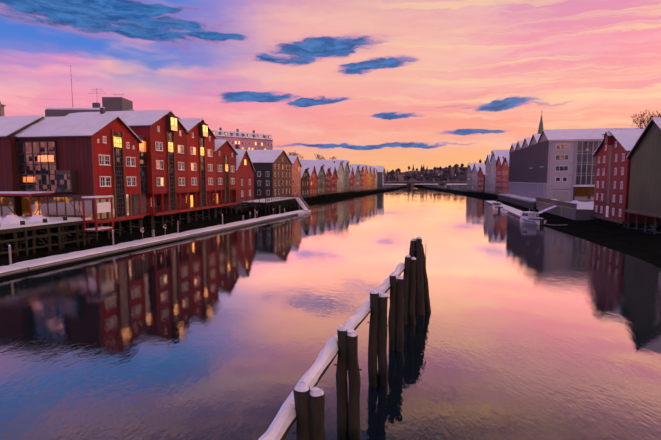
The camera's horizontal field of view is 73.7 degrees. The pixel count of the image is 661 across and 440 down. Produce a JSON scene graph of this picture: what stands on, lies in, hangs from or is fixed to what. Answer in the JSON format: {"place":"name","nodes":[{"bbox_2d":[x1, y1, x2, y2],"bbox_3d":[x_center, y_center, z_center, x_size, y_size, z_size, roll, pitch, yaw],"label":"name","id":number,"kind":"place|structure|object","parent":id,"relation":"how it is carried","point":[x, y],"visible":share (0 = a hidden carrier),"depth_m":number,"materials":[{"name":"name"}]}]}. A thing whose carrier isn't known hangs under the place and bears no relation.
{"place":"outdoors","nodes":[
{"label":"outdoors","id":0,"kind":"place"},
{"bbox_2d":[0,215,92,256],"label":"wooden deck","id":1,"kind":"structure","parent":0,"point":[15,225],"depth_m":47.68,"materials":[{"name":"brown wood"}]},
{"bbox_2d":[0,115,93,218],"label":"building","id":2,"kind":"structure","parent":1,"relation":"on","point":[28,169],"depth_m":56.01,"materials":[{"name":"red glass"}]},
{"bbox_2d":[82,196,113,231],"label":"balcony","id":3,"kind":"structure","parent":1,"relation":"on","point":[100,207],"depth_m":52.57,"materials":[{"name":"red wood"}]},
{"bbox_2d":[0,184,408,282],"bbox_3d":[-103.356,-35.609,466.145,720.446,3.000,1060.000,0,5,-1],"label":"bank ground","id":4,"kind":"structure","parent":0,"point":[104,240],"depth_m":65.03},
{"bbox_2d":[0,102,5,115],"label":"chimney","id":5,"kind":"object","parent":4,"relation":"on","point":[2,110],"depth_m":155.33,"materials":[{"name":"stone"}]},
{"bbox_2d":[1,115,143,240],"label":"warehouse","id":6,"kind":"structure","parent":4,"relation":"on","point":[98,155],"depth_m":57.25,"materials":[{"name":"red wood"}]},
{"bbox_2d":[45,65,132,116],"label":"rooftop structure","id":7,"kind":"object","parent":4,"relation":"on","point":[119,103],"depth_m":88.95,"materials":[{"name":"metal"}]},
{"bbox_2d":[66,107,190,229],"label":"warehouse","id":8,"kind":"structure","parent":4,"relation":"on","point":[163,133],"depth_m":70.93,"materials":[{"name":"red wood"}]},
{"bbox_2d":[118,135,152,229],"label":"link","id":9,"kind":"object","parent":4,"relation":"on","point":[143,176],"visible":0.21,"depth_m":66.02,"materials":[{"name":"wood"}]},
{"bbox_2d":[167,117,217,222],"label":"warehouse","id":10,"kind":"structure","parent":4,"relation":"on","point":[201,137],"depth_m":82.17,"materials":[{"name":"red wood"}]},
{"bbox_2d":[197,139,238,217],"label":"warehouse","id":11,"kind":"structure","parent":4,"relation":"on","point":[226,153],"depth_m":93.35,"materials":[{"name":"red wood"}]},
{"bbox_2d":[219,149,254,212],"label":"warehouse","id":12,"kind":"structure","parent":4,"relation":"on","point":[245,169],"depth_m":103.78,"materials":[{"name":"red wood"}]},
{"bbox_2d":[235,144,292,205],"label":"warehouse building","id":13,"kind":"structure","parent":4,"relation":"on","point":[273,168],"depth_m":127.81,"materials":[{"name":"grey"}]},
{"bbox_2d":[242,194,297,214],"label":"deck","id":14,"kind":"structure","parent":4,"relation":"on","point":[274,200],"depth_m":108.97,"materials":[{"name":"brown wood"}]},
{"bbox_2d":[287,155,301,202],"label":"warehouse","id":15,"kind":"structure","parent":4,"relation":"on","point":[296,174],"depth_m":149.43,"materials":[{"name":"orange wood"}]},
{"bbox_2d":[301,166,309,200],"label":"building","id":16,"kind":"structure","parent":4,"relation":"on","point":[305,188],"depth_m":159.57,"materials":[{"name":"brown"}]},
{"bbox_2d":[302,165,317,199],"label":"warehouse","id":17,"kind":"structure","parent":4,"relation":"on","point":[313,178],"depth_m":168.55,"materials":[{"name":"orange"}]},
{"bbox_2d":[301,163,325,197],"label":"waterfront building","id":18,"kind":"structure","parent":4,"relation":"on","point":[320,171],"depth_m":178.06,"materials":[{"name":"grey wood"}]},
{"bbox_2d":[299,160,344,195],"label":"warehouse","id":19,"kind":"structure","parent":4,"relation":"on","point":[338,165],"depth_m":207.25,"materials":[{"name":"grey"}]},
{"bbox_2d":[315,166,331,197],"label":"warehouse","id":20,"kind":"structure","parent":4,"relation":"on","point":[327,170],"depth_m":187.39,"materials":[{"name":"red"}]},
{"bbox_2d":[323,166,337,196],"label":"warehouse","id":21,"kind":"structure","parent":4,"relation":"on","point":[334,176],"depth_m":196.70,"materials":[{"name":"red wood"}]},
{"bbox_2d":[337,160,349,195],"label":"building","id":22,"kind":"structure","parent":4,"relation":"on","point":[346,173],"depth_m":218.19,"materials":[{"name":"grey"}]},
{"bbox_2d":[341,167,354,194],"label":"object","id":23,"kind":"structure","parent":4,"relation":"on","point":[351,181],"depth_m":228.91,"materials":[{"name":"red wood"}]},
{"bbox_2d":[349,164,360,193],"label":"building","id":24,"kind":"structure","parent":4,"relation":"on","point":[357,173],"depth_m":240.74,"materials":[{"name":"grey"}]},
{"bbox_2d":[359,165,364,190],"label":"building","id":25,"kind":"structure","parent":4,"relation":"on","point":[361,168],"depth_m":252.28,"materials":[{"name":"grey"}]},
{"bbox_2d":[358,164,367,192],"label":"building","id":26,"kind":"structure","parent":4,"relation":"on","point":[365,177],"depth_m":262.72,"materials":[{"name":"orange wood"}]},
{"bbox_2d":[366,165,371,191],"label":"building","id":27,"kind":"structure","parent":4,"relation":"on","point":[369,167],"depth_m":274.50,"materials":[{"name":"orange"}]},
{"bbox_2d":[371,167,375,191],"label":"building","id":28,"kind":"structure","parent":4,"relation":"on","point":[373,176],"depth_m":285.92,"materials":[{"name":"orange wood"}]},
{"bbox_2d":[375,168,377,190],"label":"building","id":29,"kind":"structure","parent":4,"relation":"on","point":[376,173],"depth_m":296.90,"materials":[{"name":"grey wood"}]},
{"bbox_2d":[371,166,384,186],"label":"building","id":30,"kind":"structure","parent":4,"relation":"on","point":[380,176],"depth_m":318.06,"materials":[{"name":"grey"}]},
{"bbox_2d":[384,175,466,187],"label":"bridge","id":31,"kind":"structure","parent":4,"relation":"on","point":[410,183],"depth_m":450.05,"materials":[{"name":"grey metal"}]},
{"bbox_2d":[0,187,660,439],"bbox_3d":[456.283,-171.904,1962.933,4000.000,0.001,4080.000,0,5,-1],"label":"river water","id":32,"kind":"structure","parent":0,"point":[522,331],"depth_m":23.72,"materials":[{"name":"pink liquid"}]},
{"bbox_2d":[8,203,299,264],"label":"mooring posts","id":33,"kind":"object","parent":32,"relation":"in","point":[10,255],"visible":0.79,"depth_m":52.37,"materials":[{"name":"grey metal"}]},
{"bbox_2d":[0,209,310,276],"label":"pontoon","id":34,"kind":"object","parent":32,"relation":"on","point":[33,264],"visible":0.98,"depth_m":52.05,"materials":[{"name":"concrete"}]},
{"bbox_2d":[295,195,308,210],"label":"gangway","id":35,"kind":"object","parent":34,"relation":"on","point":[303,206],"visible":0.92,"depth_m":116.12,"materials":[{"name":"grey metal"}]},
{"bbox_2d":[258,236,430,439],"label":"wooden pilings","id":36,"kind":"object","parent":32,"relation":"in","point":[303,405],"visible":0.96,"depth_m":13.65,"materials":[{"name":"brown wood"}]},
{"bbox_2d":[492,202,503,210],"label":"boat","id":37,"kind":"object","parent":32,"relation":"on","point":[497,206],"visible":0.98,"depth_m":118.24,"materials":[{"name":"white"}]},
{"bbox_2d":[485,201,539,217],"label":"pontoon","id":38,"kind":"object","parent":32,"relation":"on","point":[514,211],"visible":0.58,"depth_m":112.34,"materials":[{"name":"concrete"}]},
{"bbox_2d":[520,209,546,224],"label":"boat","id":39,"kind":"object","parent":32,"relation":"on","point":[529,217],"visible":0.94,"depth_m":82.62,"materials":[{"name":"white"}]},
{"bbox_2d":[0,0,660,172],"label":"sky","id":40,"kind":"structure","parent":0,"point":[390,84],"materials":[{"name":"pink"}]},
{"bbox_2d":[384,166,467,179],"bbox_3d":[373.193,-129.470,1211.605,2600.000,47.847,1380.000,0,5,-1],"label":"houses","id":41,"kind":"structure","parent":0,"point":[400,177],"depth_m":1124.12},
{"bbox_2d":[384,159,485,179],"bbox_3d":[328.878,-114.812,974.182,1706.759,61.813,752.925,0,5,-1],"label":"hill trees","id":42,"kind":"object","parent":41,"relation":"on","point":[430,176],"visible":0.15,"depth_m":825.99,"materials":[{"name":"grey plant"}]},
{"bbox_2d":[414,184,660,268],"bbox_3d":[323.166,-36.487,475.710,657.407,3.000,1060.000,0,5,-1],"label":"bank ground","id":43,"kind":"structure","parent":0,"point":[640,243],"depth_m":67.96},
{"bbox_2d":[466,163,474,192],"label":"building","id":44,"kind":"structure","parent":43,"relation":"on","point":[469,176],"depth_m":262.01,"materials":[{"name":"grey"}]},
{"bbox_2d":[471,163,484,191],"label":"building","id":45,"kind":"structure","parent":43,"relation":"on","point":[475,170],"depth_m":248.53,"materials":[{"name":"grey"}]},
{"bbox_2d":[477,165,485,193],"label":"building","id":46,"kind":"structure","parent":43,"relation":"on","point":[481,180],"depth_m":235.64,"materials":[{"name":"red wood"}]},
{"bbox_2d":[485,154,490,193],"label":"building","id":47,"kind":"structure","parent":43,"relation":"on","point":[487,174],"depth_m":220.82,"materials":[{"name":"grey"}]},
{"bbox_2d":[489,150,509,195],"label":"building","id":48,"kind":"structure","parent":43,"relation":"on","point":[494,156],"depth_m":206.17,"materials":[{"name":"grey"}]},
{"bbox_2d":[495,155,504,195],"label":"building","id":49,"kind":"structure","parent":43,"relation":"on","point":[499,162],"depth_m":194.51,"materials":[{"name":"grey"}]},
{"bbox_2d":[501,155,508,193],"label":"building","id":50,"kind":"structure","parent":43,"relation":"on","point":[505,175],"depth_m":182.47,"materials":[{"name":"red wood"}]},
{"bbox_2d":[498,191,535,208],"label":"quay wall","id":51,"kind":"structure","parent":43,"relation":"on","point":[526,202],"depth_m":136.44,"materials":[{"name":"concrete"}]},
{"bbox_2d":[537,113,543,133],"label":"church spire","id":52,"kind":"structure","parent":43,"relation":"on","point":[540,128],"depth_m":198.22,"materials":[{"name":"green metal"}]},
{"bbox_2d":[536,197,597,219],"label":"quay wall","id":53,"kind":"structure","parent":43,"relation":"on","point":[575,210],"depth_m":93.35,"materials":[{"name":"concrete"}]},
{"bbox_2d":[534,200,561,213],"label":"gangway","id":54,"kind":"object","parent":53,"relation":"attached to","point":[546,209],"visible":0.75,"depth_m":98.30,"materials":[{"name":"grey metal"}]},
{"bbox_2d":[508,127,644,200],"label":"sawtooth building","id":55,"kind":"structure","parent":43,"relation":"on","point":[559,164],"depth_m":118.20,"materials":[{"name":"white paint"}]},
{"bbox_2d":[591,129,660,226],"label":"warehouse","id":56,"kind":"structure","parent":43,"relation":"on","point":[612,174],"depth_m":75.21,"materials":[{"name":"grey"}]},
{"bbox_2d":[610,110,660,129],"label":"tree","id":57,"kind":"object","parent":43,"relation":"on","point":[640,119],"visible":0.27,"depth_m":101.41,"materials":[{"name":"brown plant"}]},
{"bbox_2d":[625,117,660,233],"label":"warehouse","id":58,"kind":"structure","parent":43,"relation":"on","point":[644,155],"depth_m":63.88,"materials":[{"name":"grey wood"}]},
{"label":"hill ground","id":59,"kind":"structure","parent":0,"visible":0},
{"bbox_2d":[212,128,272,149],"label":"apartment block","id":60,"kind":"structure","parent":59,"relation":"on","point":[251,141],"depth_m":260.70,"materials":[{"name":"grey"}]}
]}

